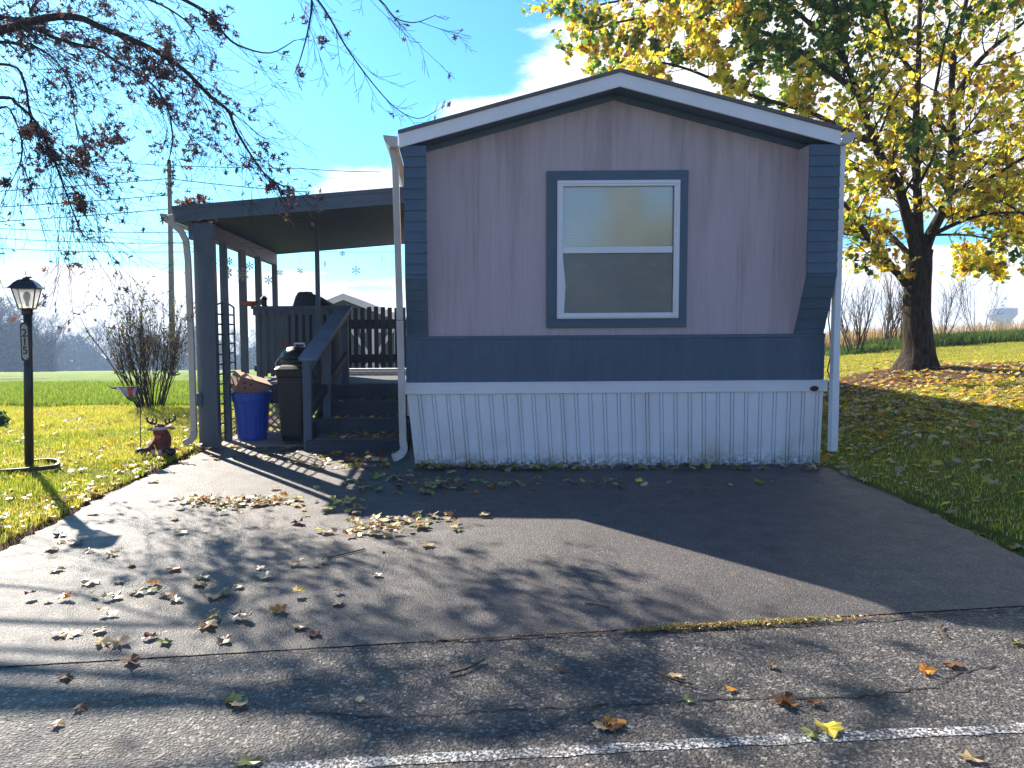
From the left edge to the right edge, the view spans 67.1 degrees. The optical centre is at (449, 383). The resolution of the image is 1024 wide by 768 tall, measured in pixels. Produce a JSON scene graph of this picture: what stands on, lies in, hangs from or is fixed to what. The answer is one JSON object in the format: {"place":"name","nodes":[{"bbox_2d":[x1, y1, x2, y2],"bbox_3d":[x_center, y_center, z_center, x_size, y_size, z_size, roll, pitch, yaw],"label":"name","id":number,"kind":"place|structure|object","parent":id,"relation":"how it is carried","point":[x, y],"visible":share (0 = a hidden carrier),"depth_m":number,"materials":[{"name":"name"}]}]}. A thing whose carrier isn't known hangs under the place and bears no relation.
{"place":"outdoors","nodes":[
{"label":"outdoors","id":0,"kind":"place"},
{"bbox_2d":[0,228,187,232],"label":"power line","id":1,"kind":"object","parent":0,"point":[92,231],"visible":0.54,"depth_m":59.26,"materials":[{"name":"metal"}]},
{"bbox_2d":[0,401,278,547],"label":"lawn grass","id":2,"kind":"structure","parent":0,"point":[17,421],"depth_m":8.18,"materials":[{"name":"plant"}]},
{"bbox_2d":[214,432,411,447],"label":"patio","id":3,"kind":"structure","parent":0,"point":[273,440],"depth_m":9.13,"materials":[{"name":"concrete"}]},
{"bbox_2d":[231,391,271,440],"bbox_3d":[-2.440,0.386,9.467,0.492,0.585,0.453,0,4,0],"label":"recycling bin","id":4,"kind":"object","parent":3,"relation":"on","point":[251,411],"visible":0.93,"depth_m":9.32,"materials":[{"name":"blue plastic"}]},
{"bbox_2d":[231,370,270,392],"bbox_3d":[-2.462,0.018,9.449,0.484,0.397,0.327,-4,5,-37],"label":"cardboard box","id":5,"kind":"object","parent":4,"relation":"in","point":[242,382],"visible":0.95,"depth_m":9.33,"materials":[{"name":"brown cardboard"}]},
{"bbox_2d":[274,364,303,440],"bbox_3d":[-1.861,0.230,9.215,0.370,0.925,0.559,0,4,0],"label":"trash cart","id":6,"kind":"object","parent":3,"relation":"on","point":[290,386],"visible":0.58,"depth_m":8.99,"materials":[{"name":"black plastic"}]},
{"bbox_2d":[275,340,305,367],"bbox_3d":[-1.934,0.049,9.751,0.522,1.224,0.485,0,4,0],"label":"kettle grill","id":7,"kind":"object","parent":3,"relation":"on","point":[290,355],"visible":0.46,"depth_m":9.53,"materials":[{"name":"black paint"}]},
{"bbox_2d":[0,435,1023,665],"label":"driveway","id":8,"kind":"structure","parent":0,"point":[660,541],"depth_m":4.54,"materials":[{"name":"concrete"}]},
{"bbox_2d":[50,565,65,571],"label":"fallen leaf","id":9,"kind":"object","parent":8,"relation":"on","point":[57,567],"visible":1,"depth_m":4.36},
{"bbox_2d":[55,593,70,599],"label":"fallen leaf","id":10,"kind":"object","parent":8,"relation":"on","point":[60,596],"visible":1,"depth_m":3.87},
{"bbox_2d":[59,628,81,639],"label":"fallen leaf","id":11,"kind":"object","parent":8,"relation":"on","point":[69,633],"visible":1,"depth_m":3.43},
{"bbox_2d":[80,578,100,585],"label":"fallen leaf","id":12,"kind":"object","parent":8,"relation":"on","point":[85,581],"visible":1,"depth_m":4.13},
{"bbox_2d":[91,625,107,633],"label":"fallen leaf","id":13,"kind":"object","parent":8,"relation":"on","point":[100,628],"visible":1,"depth_m":3.47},
{"bbox_2d":[94,635,113,646],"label":"fallen leaf","id":14,"kind":"object","parent":8,"relation":"on","point":[103,642],"visible":1,"depth_m":3.34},
{"bbox_2d":[105,610,118,616],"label":"fallen leaf","id":15,"kind":"object","parent":8,"relation":"on","point":[109,613],"visible":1,"depth_m":3.66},
{"bbox_2d":[105,550,119,557],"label":"fallen leaf","id":16,"kind":"object","parent":8,"relation":"on","point":[111,553],"visible":1,"depth_m":4.64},
{"bbox_2d":[108,591,122,599],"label":"fallen leaf","id":17,"kind":"object","parent":8,"relation":"on","point":[116,595],"visible":0.97,"depth_m":3.90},
{"bbox_2d":[108,635,129,648],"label":"fallen leaf","id":18,"kind":"object","parent":8,"relation":"on","point":[122,640],"visible":1,"depth_m":3.32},
{"bbox_2d":[129,587,143,595],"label":"fallen leaf","id":19,"kind":"object","parent":8,"relation":"on","point":[136,592],"visible":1,"depth_m":3.96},
{"bbox_2d":[141,631,157,638],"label":"fallen leaf","id":20,"kind":"object","parent":8,"relation":"on","point":[147,635],"visible":1,"depth_m":3.39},
{"bbox_2d":[146,577,160,583],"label":"fallen leaf","id":21,"kind":"object","parent":8,"relation":"on","point":[153,582],"visible":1,"depth_m":4.09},
{"bbox_2d":[156,637,172,643],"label":"fallen leaf","id":22,"kind":"object","parent":8,"relation":"on","point":[165,639],"visible":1,"depth_m":3.33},
{"bbox_2d":[197,619,217,628],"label":"fallen leaf","id":23,"kind":"object","parent":8,"relation":"on","point":[213,622],"visible":1,"depth_m":3.51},
{"bbox_2d":[197,614,218,621],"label":"fallen leaf","id":24,"kind":"object","parent":8,"relation":"on","point":[208,619],"visible":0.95,"depth_m":3.58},
{"bbox_2d":[205,592,221,598],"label":"fallen leaf","id":25,"kind":"object","parent":8,"relation":"on","point":[214,595],"visible":1,"depth_m":3.90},
{"bbox_2d":[216,634,232,643],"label":"fallen leaf","id":26,"kind":"object","parent":8,"relation":"on","point":[225,638],"visible":1,"depth_m":3.35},
{"bbox_2d":[219,586,230,595],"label":"fallen leaf","id":27,"kind":"object","parent":8,"relation":"on","point":[225,590],"visible":1,"depth_m":3.93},
{"bbox_2d":[230,609,246,618],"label":"fallen leaf","id":28,"kind":"object","parent":8,"relation":"on","point":[239,612],"visible":1,"depth_m":3.61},
{"bbox_2d":[256,570,272,578],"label":"fallen leaf","id":29,"kind":"object","parent":8,"relation":"on","point":[267,573],"visible":1,"depth_m":4.21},
{"bbox_2d":[269,603,286,611],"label":"fallen leaf","id":30,"kind":"object","parent":8,"relation":"on","point":[277,608],"visible":1,"depth_m":3.69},
{"bbox_2d":[288,559,299,565],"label":"fallen leaf","id":31,"kind":"object","parent":8,"relation":"on","point":[293,562],"visible":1,"depth_m":4.42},
{"bbox_2d":[293,585,304,591],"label":"fallen leaf","id":32,"kind":"object","parent":8,"relation":"on","point":[296,588],"visible":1,"depth_m":3.92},
{"bbox_2d":[291,622,307,628],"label":"fallen leaf","id":33,"kind":"object","parent":8,"relation":"on","point":[299,625],"visible":1,"depth_m":3.50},
{"bbox_2d":[308,629,320,634],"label":"fallen leaf","id":34,"kind":"object","parent":8,"relation":"on","point":[313,632],"visible":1,"depth_m":3.42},
{"bbox_2d":[327,548,364,557],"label":"fallen twig","id":35,"kind":"object","parent":8,"relation":"on","point":[346,553],"visible":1,"depth_m":4.63,"materials":[{"name":"brown plant"}]},
{"bbox_2d":[342,528,354,534],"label":"fallen leaf","id":36,"kind":"object","parent":8,"relation":"on","point":[349,531],"visible":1,"depth_m":5.02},
{"bbox_2d":[0,476,1023,767],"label":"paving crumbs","id":37,"kind":"object","parent":8,"relation":"on","point":[474,678],"visible":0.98,"depth_m":2.84,"materials":[{"name":"grey stone"}]},
{"bbox_2d":[585,603,609,608],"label":"fallen twig","id":38,"kind":"object","parent":8,"relation":"on","point":[597,605],"visible":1,"depth_m":3.74,"materials":[{"name":"brown plant"}]},
{"bbox_2d":[383,68,856,466],"bbox_3d":[1.561,-1.649,15.592,4.340,3.702,17.020,0,4,0],"label":"mobile home","id":39,"kind":"object","parent":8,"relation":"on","point":[619,266],"visible":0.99,"depth_m":7.40,"materials":[{"name":"beige"}]},
{"bbox_2d":[546,170,688,327],"bbox_3d":[1.604,-1.290,7.376,1.348,1.492,0.059,0,4,0],"label":"window","id":40,"kind":"structure","parent":39,"relation":"in","point":[597,284],"depth_m":7.38,"materials":[{"name":"grey glass"}]},
{"bbox_2d":[0,606,1023,767],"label":"road","id":41,"kind":"structure","parent":0,"point":[152,730],"depth_m":2.83,"materials":[{"name":"asphalt"}]},
{"bbox_2d":[51,719,65,725],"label":"fallen leaf","id":42,"kind":"object","parent":41,"relation":"on","point":[59,722],"visible":1,"depth_m":2.66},
{"bbox_2d":[56,673,74,679],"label":"fallen leaf","id":43,"kind":"object","parent":41,"relation":"on","point":[62,676],"visible":1,"depth_m":3.02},
{"bbox_2d":[72,702,87,712],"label":"fallen leaf","id":44,"kind":"object","parent":41,"relation":"on","point":[81,707],"visible":1,"depth_m":2.77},
{"bbox_2d":[119,653,139,663],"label":"fallen leaf","id":45,"kind":"object","parent":41,"relation":"on","point":[135,658],"visible":1,"depth_m":3.15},
{"bbox_2d":[6,665,444,719],"bbox_3d":[-0.793,1.155,2.936,1.621,0.001,0.075,-2,4,-15],"label":"pavement crack","id":46,"kind":"object","parent":41,"relation":"on","point":[229,687],"visible":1,"depth_m":2.93,"materials":[{"name":"asphalt"}]},
{"bbox_2d":[223,691,243,701],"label":"fallen leaf","id":47,"kind":"object","parent":41,"relation":"on","point":[233,696],"visible":1,"depth_m":2.83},
{"bbox_2d":[231,699,247,705],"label":"fallen leaf","id":48,"kind":"object","parent":41,"relation":"on","point":[238,703],"visible":1,"depth_m":2.78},
{"bbox_2d":[233,755,262,765],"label":"fallen leaf","id":49,"kind":"object","parent":41,"relation":"on","point":[247,760],"visible":1,"depth_m":2.42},
{"bbox_2d":[281,644,442,649],"bbox_3d":[-0.358,1.122,3.268,0.718,0.001,0.042,-1,4,-3],"label":"pavement crack","id":50,"kind":"object","parent":41,"relation":"on","point":[346,649],"visible":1,"depth_m":3.27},
{"bbox_2d":[280,709,510,717],"bbox_3d":[-0.193,1.167,2.720,0.821,0.001,0.056,0,4,0],"label":"pavement crack","id":51,"kind":"object","parent":41,"relation":"on","point":[391,716],"visible":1,"depth_m":2.73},
{"bbox_2d":[450,658,485,673],"bbox_3d":[0.076,1.129,3.074,0.191,0.008,0.022,-4,6,-41],"label":"fallen twig","id":52,"kind":"object","parent":41,"relation":"on","point":[468,667],"visible":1,"depth_m":3.06,"materials":[{"name":"wood"}]},
{"bbox_2d":[591,720,606,729],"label":"fallen leaf","id":53,"kind":"object","parent":41,"relation":"on","point":[597,724],"visible":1,"depth_m":2.62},
{"bbox_2d":[195,723,1023,767],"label":"road marking","id":54,"kind":"object","parent":41,"relation":"on","point":[573,750],"visible":1,"depth_m":2.50,"materials":[{"name":"white paint"}]},
{"bbox_2d":[603,718,623,730],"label":"fallen leaf","id":55,"kind":"object","parent":41,"relation":"on","point":[611,727],"visible":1,"depth_m":2.61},
{"bbox_2d":[601,715,615,725],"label":"fallen leaf","id":56,"kind":"object","parent":55,"relation":"on","point":[611,720],"visible":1,"depth_m":2.63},
{"bbox_2d":[499,709,739,736],"bbox_3d":[0.593,1.165,2.667,0.886,0.001,0.044,-1,4,-11],"label":"pavement crack","id":57,"kind":"object","parent":41,"relation":"on","point":[602,719],"visible":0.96,"depth_m":2.66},
{"bbox_2d":[612,718,626,728],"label":"fallen leaf","id":58,"kind":"object","parent":41,"relation":"on","point":[621,721],"visible":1,"depth_m":2.63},
{"bbox_2d":[655,671,692,684],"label":"fallen twig","id":59,"kind":"object","parent":41,"relation":"on","point":[674,679],"visible":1,"depth_m":2.95,"materials":[{"name":"wood"}]},
{"bbox_2d":[684,694,694,701],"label":"fallen leaf","id":60,"kind":"object","parent":41,"relation":"on","point":[687,698],"visible":1,"depth_m":2.79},
{"bbox_2d":[430,608,1019,641],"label":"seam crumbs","id":61,"kind":"object","parent":41,"relation":"on","point":[717,625],"visible":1,"depth_m":3.47,"materials":[{"name":"grey stone"}]},
{"bbox_2d":[439,608,1023,639],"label":"pavement crack","id":62,"kind":"object","parent":41,"relation":"on","point":[729,627],"visible":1,"depth_m":3.46,"materials":[{"name":"asphalt"}]},
{"bbox_2d":[620,614,880,631],"bbox_3d":[1.382,1.088,3.510,1.236,0.029,0.103,-1,4,-6],"label":"seam debris","id":63,"kind":"object","parent":41,"relation":"on","point":[711,625],"visible":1,"depth_m":3.49,"materials":[{"name":"yellow plant"}]},
{"bbox_2d":[510,665,994,709],"bbox_3d":[1.208,1.148,2.840,1.990,0.001,0.155,-1,4,-9],"label":"pavement crack","id":64,"kind":"object","parent":41,"relation":"on","point":[946,680],"visible":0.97,"depth_m":2.82,"materials":[{"name":"asphalt"}]},
{"bbox_2d":[769,691,795,706],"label":"fallen leaf","id":65,"kind":"object","parent":41,"relation":"on","point":[791,699],"visible":0.95,"depth_m":2.78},
{"bbox_2d":[780,693,797,706],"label":"fallen leaf","id":66,"kind":"object","parent":41,"relation":"on","point":[783,697],"visible":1,"depth_m":2.76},
{"bbox_2d":[799,726,822,738],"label":"fallen leaf","id":67,"kind":"object","parent":41,"relation":"on","point":[809,732],"visible":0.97,"depth_m":2.56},
{"bbox_2d":[807,697,822,704],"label":"fallen leaf","id":68,"kind":"object","parent":41,"relation":"on","point":[814,701],"visible":1,"depth_m":2.77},
{"bbox_2d":[814,719,843,737],"bbox_3d":[1.271,1.150,2.576,0.095,0.031,0.083,3,6,1],"label":"fallen leaf","id":69,"kind":"object","parent":41,"relation":"on","point":[832,728],"visible":1,"depth_m":2.58,"materials":[{"name":"plant"}]},
{"bbox_2d":[754,645,922,665],"bbox_3d":[1.608,1.119,3.191,0.837,0.001,0.094,-1,4,-9],"label":"pavement crack","id":70,"kind":"object","parent":41,"relation":"on","point":[837,652],"visible":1,"depth_m":3.19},
{"bbox_2d":[919,662,935,674],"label":"fallen leaf","id":71,"kind":"object","parent":41,"relation":"on","point":[927,670],"visible":1,"depth_m":3.01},
{"bbox_2d":[943,661,962,666],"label":"fallen leaf","id":72,"kind":"object","parent":41,"relation":"on","point":[949,664],"visible":1,"depth_m":3.06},
{"bbox_2d":[959,748,984,761],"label":"fallen leaf","id":73,"kind":"object","parent":41,"relation":"on","point":[970,754],"visible":1,"depth_m":2.41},
{"bbox_2d":[0,341,1023,556],"bbox_3d":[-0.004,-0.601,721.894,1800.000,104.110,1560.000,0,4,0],"label":"ground","id":74,"kind":"structure","parent":0,"point":[82,376],"depth_m":7.40,"materials":[{"name":"plant"}]},
{"bbox_2d":[0,409,10,425],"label":"evergreen shrub","id":75,"kind":"object","parent":74,"relation":"on","point":[4,419],"visible":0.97,"depth_m":10.02,"materials":[{"name":"green plant"}]},
{"bbox_2d":[6,271,44,466],"bbox_3d":[-3.797,-0.120,6.958,0.260,1.789,0.260,-1,4,-14],"label":"lamp post","id":76,"kind":"object","parent":74,"relation":"on","point":[26,291],"visible":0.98,"depth_m":6.93,"materials":[{"name":"metal"}]},
{"bbox_2d":[20,322,30,361],"bbox_3d":[-3.803,-0.376,6.884,0.082,0.360,0.017,0,4,0],"label":"house number sign","id":77,"kind":"object","parent":76,"relation":"attached to","point":[25,341],"visible":1,"depth_m":6.88,"materials":[{"name":"black paint"}]},
{"bbox_2d":[0,458,59,472],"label":"edging ring","id":78,"kind":"object","parent":74,"relation":"on","point":[41,468],"visible":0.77,"depth_m":6.86,"materials":[{"name":"black plastic"}]},
{"bbox_2d":[108,385,142,447],"bbox_3d":[-3.426,0.400,8.149,0.359,0.777,0.060,0,4,0],"label":"garden flag","id":79,"kind":"object","parent":74,"relation":"on","point":[131,393],"visible":0.98,"depth_m":8.13,"materials":[{"name":"fabric"}]},
{"bbox_2d":[60,273,195,407],"bbox_3d":[-4.892,-0.673,12.338,2.047,2.191,1.834,2,5,29],"label":"bare shrub","id":80,"kind":"object","parent":74,"relation":"on","point":[144,349],"visible":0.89,"depth_m":12.25,"materials":[{"name":"plant"}]},
{"bbox_2d":[0,314,255,371],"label":"brush","id":81,"kind":"object","parent":74,"relation":"on","point":[43,360],"visible":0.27,"depth_m":232.60,"materials":[{"name":"plant"}]},
{"bbox_2d":[0,297,255,371],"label":"wood","id":82,"kind":"object","parent":74,"relation":"on","point":[50,334],"visible":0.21,"depth_m":175.47,"materials":[{"name":"grey plant"}]},
{"bbox_2d":[135,415,175,455],"bbox_3d":[-3.091,0.542,8.162,0.427,0.418,0.302,0,4,0],"label":"reindeer decoration","id":83,"kind":"object","parent":74,"relation":"on","point":[161,442],"visible":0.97,"depth_m":8.15,"materials":[{"name":"red"}]},
{"bbox_2d":[0,379,316,413],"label":"field grass","id":84,"kind":"structure","parent":74,"relation":"on","point":[80,389],"depth_m":15.32,"materials":[{"name":"plant"}]},
{"bbox_2d":[167,160,175,375],"bbox_3d":[-14.427,-5.777,39.676,0.440,11.350,0.318,0,4,0],"label":"utility pole","id":85,"kind":"object","parent":74,"relation":"on","point":[170,256],"visible":0.61,"depth_m":39.53,"materials":[{"name":"wood"}]},
{"bbox_2d":[0,209,167,221],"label":"power line","id":86,"kind":"object","parent":85,"relation":"attached to","point":[81,216],"visible":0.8,"depth_m":39.45,"materials":[{"name":"metal"}]},
{"bbox_2d":[2,195,166,206],"bbox_3d":[-25.154,-9.149,39.422,21.532,0.958,0.045,0,4,0],"label":"power line","id":87,"kind":"object","parent":85,"relation":"attached to","point":[90,201],"visible":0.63,"depth_m":39.39,"materials":[{"name":"metal"}]},
{"bbox_2d":[0,238,192,243],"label":"power line","id":88,"kind":"object","parent":85,"relation":"attached to","point":[95,242],"visible":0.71,"depth_m":59.33,"materials":[{"name":"metal"}]},
{"bbox_2d":[0,248,192,252],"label":"power line","id":89,"kind":"object","parent":85,"relation":"attached to","point":[78,251],"visible":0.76,"depth_m":59.37,"materials":[{"name":"metal"}]},
{"bbox_2d":[0,178,308,191],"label":"power line","id":90,"kind":"object","parent":85,"relation":"attached to","point":[171,178],"visible":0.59,"depth_m":39.34,"materials":[{"name":"metal"}]},
{"bbox_2d":[78,160,370,171],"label":"power line","id":91,"kind":"object","parent":85,"relation":"attached to","point":[237,167],"visible":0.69,"depth_m":58.92,"materials":[{"name":"metal"}]},
{"bbox_2d":[0,0,475,365],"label":"oak tree","id":92,"kind":"object","parent":74,"relation":"on","point":[29,25],"visible":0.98,"depth_m":7.61,"materials":[{"name":"brown plant"}]},
{"bbox_2d":[160,187,411,452],"bbox_3d":[-1.835,-0.885,10.640,2.857,2.953,4.605,0,4,0],"label":"covered porch","id":93,"kind":"object","parent":74,"relation":"on","point":[354,219],"visible":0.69,"depth_m":9.29,"materials":[{"name":"grey wood"}]},
{"bbox_2d":[173,189,212,205],"bbox_3d":[-2.942,-2.127,8.823,0.418,0.291,0.410,0,4,0],"label":"roof leaf pile","id":94,"kind":"object","parent":93,"relation":"on","point":[200,199],"visible":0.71,"depth_m":8.71,"materials":[{"name":"brown plant"}]},
{"bbox_2d":[218,302,236,439],"bbox_3d":[-2.726,-0.164,9.377,0.025,1.671,0.815,0,4,0],"label":"trellis","id":95,"kind":"object","parent":93,"relation":"attached to","point":[223,363],"visible":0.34,"depth_m":9.27,"materials":[{"name":"black plastic"}]},
{"bbox_2d":[238,251,248,280],"bbox_3d":[-2.752,-1.577,10.210,0.167,0.412,0.005,-3,5,-29],"label":"snowflake ornament","id":96,"kind":"object","parent":93,"relation":"hanging from","point":[243,270],"visible":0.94,"depth_m":10.21,"materials":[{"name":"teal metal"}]},
{"bbox_2d":[239,301,258,305],"bbox_3d":[-2.708,-1.081,10.367,0.270,0.065,0.270,0,4,0],"label":"flower pot","id":97,"kind":"object","parent":93,"relation":"on","point":[249,303],"visible":0.98,"depth_m":10.28,"materials":[{"name":"ceramic"}]},
{"bbox_2d":[260,295,266,305],"bbox_3d":[-2.528,-1.141,10.443,0.110,0.174,0.110,0,4,0],"label":"lantern","id":98,"kind":"object","parent":93,"relation":"on","point":[263,300],"visible":0.91,"depth_m":10.41,"materials":[{"name":"black paint"}]},
{"bbox_2d":[288,292,341,375],"bbox_3d":[-2.018,-0.751,11.376,0.802,1.220,0.620,0,4,0],"label":"covered grill","id":99,"kind":"object","parent":93,"relation":"on","point":[305,299],"visible":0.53,"depth_m":11.14,"materials":[{"name":"grey fabric"}]},
{"bbox_2d":[327,293,394,367],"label":"garden shed","id":100,"kind":"structure","parent":74,"relation":"on","point":[344,299],"depth_m":17.92,"materials":[{"name":"grey"}]},
{"bbox_2d":[0,349,1023,701],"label":"leaf litter","id":101,"kind":"object","parent":74,"relation":"on","point":[898,407],"visible":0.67,"depth_m":8.04,"materials":[{"name":"plant"}]},
{"bbox_2d":[521,0,1023,371],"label":"maple tree","id":102,"kind":"object","parent":74,"relation":"on","point":[747,20],"visible":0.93,"depth_m":11.17,"materials":[{"name":"yellow plant"}]},
{"bbox_2d":[830,262,884,352],"bbox_3d":[9.188,-1.800,17.568,1.101,2.264,1.552,-2,4,-20],"label":"bare shrub","id":103,"kind":"object","parent":74,"relation":"on","point":[860,320],"visible":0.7,"depth_m":17.37,"materials":[{"name":"brown plant"}]},
{"bbox_2d":[882,272,903,336],"bbox_3d":[11.211,-2.074,18.991,1.206,2.291,1.154,1,4,14],"label":"bare shrub","id":104,"kind":"object","parent":74,"relation":"on","point":[901,330],"visible":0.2,"depth_m":18.96,"materials":[{"name":"brown plant"}]},
{"bbox_2d":[871,258,934,341],"bbox_3d":[10.629,-2.078,18.372,1.414,2.470,1.299,0,4,0],"label":"bare shrub","id":105,"kind":"object","parent":74,"relation":"on","point":[889,317],"visible":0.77,"depth_m":18.38,"materials":[{"name":"brown plant"}]},
{"bbox_2d":[931,279,967,334],"bbox_3d":[11.951,-1.898,18.784,1.221,1.850,0.943,0,4,10],"label":"bare shrub","id":106,"kind":"object","parent":74,"relation":"on","point":[949,312],"visible":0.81,"depth_m":18.71,"materials":[{"name":"brown plant"}]},
{"bbox_2d":[940,260,1017,330],"bbox_3d":[13.288,-2.362,19.751,1.977,2.534,1.438,0,4,0],"label":"bare shrub","id":107,"kind":"object","parent":74,"relation":"on","point":[963,300],"visible":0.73,"depth_m":19.55,"materials":[{"name":"brown plant"}]},
{"bbox_2d":[986,304,1017,330],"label":"water tower","id":108,"kind":"structure","parent":74,"relation":"on","point":[1007,313],"depth_m":295.68,"materials":[{"name":"metal"}]},
{"bbox_2d":[0,0,1023,369],"label":"sky","id":109,"kind":"structure","parent":0,"point":[516,55],"materials":[{"name":"blue"}]},
{"bbox_2d":[819,340,1023,550],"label":"lawn grass","id":110,"kind":"structure","parent":0,"point":[979,351],"depth_m":7.67,"materials":[{"name":"plant"}]},
{"bbox_2d":[824,317,1023,347],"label":"dry tall grass","id":111,"kind":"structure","parent":0,"point":[875,333],"depth_m":19.49,"materials":[{"name":"plant"}]},
{"bbox_2d":[825,328,1023,356],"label":"bank grass","id":112,"kind":"structure","parent":0,"point":[948,339],"depth_m":17.42,"materials":[{"name":"plant"}]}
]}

